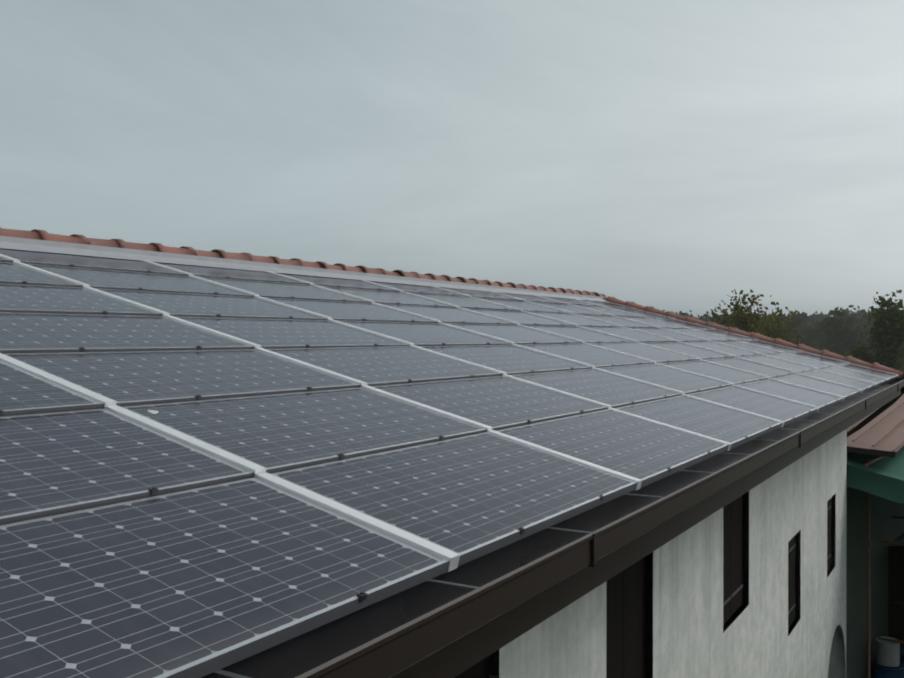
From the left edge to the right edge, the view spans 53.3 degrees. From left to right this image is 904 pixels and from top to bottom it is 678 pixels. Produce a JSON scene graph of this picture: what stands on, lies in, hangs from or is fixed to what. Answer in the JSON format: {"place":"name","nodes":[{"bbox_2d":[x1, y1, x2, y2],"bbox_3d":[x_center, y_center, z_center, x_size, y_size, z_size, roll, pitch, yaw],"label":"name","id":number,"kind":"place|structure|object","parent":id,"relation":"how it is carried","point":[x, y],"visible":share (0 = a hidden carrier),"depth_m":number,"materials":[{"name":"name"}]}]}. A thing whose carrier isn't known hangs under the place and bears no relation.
{"place":"outdoors","nodes":[
{"label":"outdoors","id":0,"kind":"place"},
{"bbox_2d":[0,0,903,317],"label":"sky","id":1,"kind":"structure","parent":0,"point":[667,155],"materials":[{"name":"grey"}]},
{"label":"yard ground","id":2,"kind":"structure","parent":0,"visible":0},
{"bbox_2d":[863,456,903,677],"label":"scaffold frame","id":3,"kind":"object","parent":2,"relation":"on","point":[869,462],"visible":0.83,"depth_m":15.89,"materials":[{"name":"metal"}]},
{"bbox_2d":[847,449,903,502],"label":"awning","id":4,"kind":"object","parent":3,"relation":"on","point":[883,477],"visible":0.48,"depth_m":15.65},
{"bbox_2d":[871,637,903,677],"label":"yard drums","id":5,"kind":"object","parent":2,"relation":"on","point":[888,662],"visible":0.92,"depth_m":17.36,"materials":[{"name":"plastic"}]},
{"bbox_2d":[888,546,903,645],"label":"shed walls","id":6,"kind":"structure","parent":2,"relation":"on","point":[895,590],"depth_m":18.80,"materials":[{"name":"black"}]},
{"bbox_2d":[886,533,903,545],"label":"corrugated shed roof","id":7,"kind":"object","parent":6,"relation":"on","point":[900,539],"depth_m":19.08,"materials":[{"name":"metal"}]},
{"bbox_3d":[0.094,0.043,8.352,5.700,0.164,20.550,17,9,30],"label":"roof deck","id":8,"kind":"object","parent":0,"visible":0},
{"bbox_2d":[0,248,897,677],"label":"solar panels","id":9,"kind":"object","parent":8,"relation":"on","point":[200,564],"visible":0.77,"depth_m":3.82,"materials":[{"name":"blue glass"}]},
{"bbox_2d":[0,254,898,601],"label":"panel joint strips","id":10,"kind":"object","parent":9,"relation":"on","point":[336,506],"visible":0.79,"depth_m":4.91,"materials":[{"name":"grey metal"}]},
{"bbox_2d":[201,376,903,677],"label":"eave gutter","id":11,"kind":"object","parent":8,"relation":"attached to","point":[457,621],"visible":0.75,"depth_m":2.97,"materials":[{"name":"brown metal"}]},
{"bbox_2d":[610,302,900,381],"bbox_3d":[5.318,-0.007,16.940,5.740,0.240,0.446,17,9,30],"label":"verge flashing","id":12,"kind":"object","parent":8,"relation":"on","point":[899,378],"visible":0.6,"depth_m":16.30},
{"bbox_2d":[597,295,902,377],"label":"verge tiles","id":13,"kind":"object","parent":12,"relation":"attached to","point":[803,347],"visible":0.79,"depth_m":16.63,"materials":[{"name":"ceramic"}]},
{"label":"ground","id":14,"kind":"structure","parent":0,"visible":0},
{"bbox_2d":[489,429,846,677],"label":"farmhouse walls","id":15,"kind":"structure","parent":14,"relation":"on","point":[689,633],"depth_m":9.78,"materials":[{"name":"paint"}]},
{"bbox_2d":[455,494,831,677],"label":"windows","id":16,"kind":"structure","parent":15,"relation":"attached to","point":[625,623],"depth_m":6.66,"materials":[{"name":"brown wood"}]},
{"bbox_2d":[847,387,903,436],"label":"flashing","id":17,"kind":"object","parent":15,"relation":"attached to","point":[871,417],"visible":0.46,"depth_m":15.56,"materials":[{"name":"black metal"}]},
{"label":"roof slope","id":18,"kind":"object","parent":15,"relation":"on","visible":0},
{"bbox_2d":[0,236,607,301],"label":"ridge flashing","id":19,"kind":"object","parent":18,"relation":"on","point":[7,242],"visible":0.46,"depth_m":9.34,"materials":[{"name":"grey metal"}]},
{"bbox_2d":[0,227,605,296],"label":"ridge tiles","id":20,"kind":"object","parent":19,"relation":"on","point":[83,239],"visible":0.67,"depth_m":9.61,"materials":[{"name":"tile"}]},
{"bbox_2d":[696,315,706,321],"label":"tree","id":21,"kind":"object","parent":14,"relation":"on","point":[701,317],"depth_m":122.51,"materials":[{"name":"green plant"}]},
{"bbox_2d":[705,289,780,334],"bbox_3d":[9.703,2.684,30.776,2.621,8.974,2.623,0,0,31],"label":"tree","id":22,"kind":"object","parent":14,"relation":"on","point":[741,321],"visible":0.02,"depth_m":30.79,"materials":[{"name":"green plant"}]},
{"bbox_2d":[715,309,791,339],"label":"tree","id":23,"kind":"object","parent":14,"relation":"on","point":[727,325],"depth_m":83.58,"materials":[{"name":"green plant"}]},
{"bbox_2d":[754,301,802,344],"bbox_3d":[12.459,2.834,35.177,4.295,8.666,3.006,0,0,57],"label":"tree","id":24,"kind":"object","parent":14,"relation":"on","point":[772,332],"visible":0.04,"depth_m":35.05,"materials":[{"name":"green plant"}]},
{"bbox_2d":[757,314,822,347],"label":"tree","id":25,"kind":"object","parent":14,"relation":"on","point":[809,338],"visible":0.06,"depth_m":87.74,"materials":[{"name":"green plant"}]},
{"bbox_2d":[771,310,816,330],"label":"tree","id":26,"kind":"object","parent":14,"relation":"on","point":[803,317],"visible":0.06,"depth_m":114.42,"materials":[{"name":"green plant"}]},
{"bbox_2d":[805,313,822,327],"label":"tree","id":27,"kind":"object","parent":14,"relation":"on","point":[812,316],"visible":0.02,"depth_m":141.97,"materials":[{"name":"green plant"}]},
{"bbox_2d":[814,311,830,321],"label":"tree","id":28,"kind":"object","parent":14,"relation":"on","point":[823,315],"visible":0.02,"depth_m":164.35,"materials":[{"name":"green plant"}]},
{"bbox_2d":[808,320,861,352],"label":"tree","id":29,"kind":"object","parent":14,"relation":"on","point":[820,335],"visible":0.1,"depth_m":92.80,"materials":[{"name":"green plant"}]},
{"bbox_2d":[830,308,864,320],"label":"tree","id":30,"kind":"object","parent":14,"relation":"on","point":[836,316],"depth_m":134.50,"materials":[{"name":"green plant"}]},
{"bbox_2d":[835,305,867,318],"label":"tree","id":31,"kind":"object","parent":14,"relation":"on","point":[854,313],"visible":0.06,"depth_m":164.19,"materials":[{"name":"green plant"}]},
{"bbox_2d":[842,313,875,346],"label":"tree","id":32,"kind":"object","parent":14,"relation":"on","point":[855,323],"visible":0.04,"depth_m":99.58,"materials":[{"name":"green plant"}]},
{"bbox_2d":[843,312,876,337],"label":"tree","id":33,"kind":"object","parent":14,"relation":"on","point":[853,316],"visible":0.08,"depth_m":103.22,"materials":[{"name":"green plant"}]},
{"bbox_2d":[818,310,903,370],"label":"tree","id":34,"kind":"object","parent":14,"relation":"on","point":[841,339],"visible":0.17,"depth_m":77.58,"materials":[{"name":"green plant"}]},
{"bbox_2d":[862,307,883,319],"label":"tree","id":35,"kind":"object","parent":14,"relation":"on","point":[869,312],"depth_m":105.28,"materials":[{"name":"green plant"}]},
{"bbox_2d":[846,452,903,677],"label":"annex walls","id":36,"kind":"structure","parent":14,"relation":"on","point":[885,526],"depth_m":17.56,"materials":[{"name":"green paint"}]},
{"bbox_2d":[847,394,903,457],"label":"annex roof","id":37,"kind":"structure","parent":36,"relation":"on","point":[882,434],"depth_m":16.92,"materials":[{"name":"brown metal"}]},
{"bbox_2d":[848,290,903,375],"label":"tree","id":38,"kind":"object","parent":14,"relation":"on","point":[887,330],"visible":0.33,"depth_m":33.61,"materials":[{"name":"green plant"}]}
]}

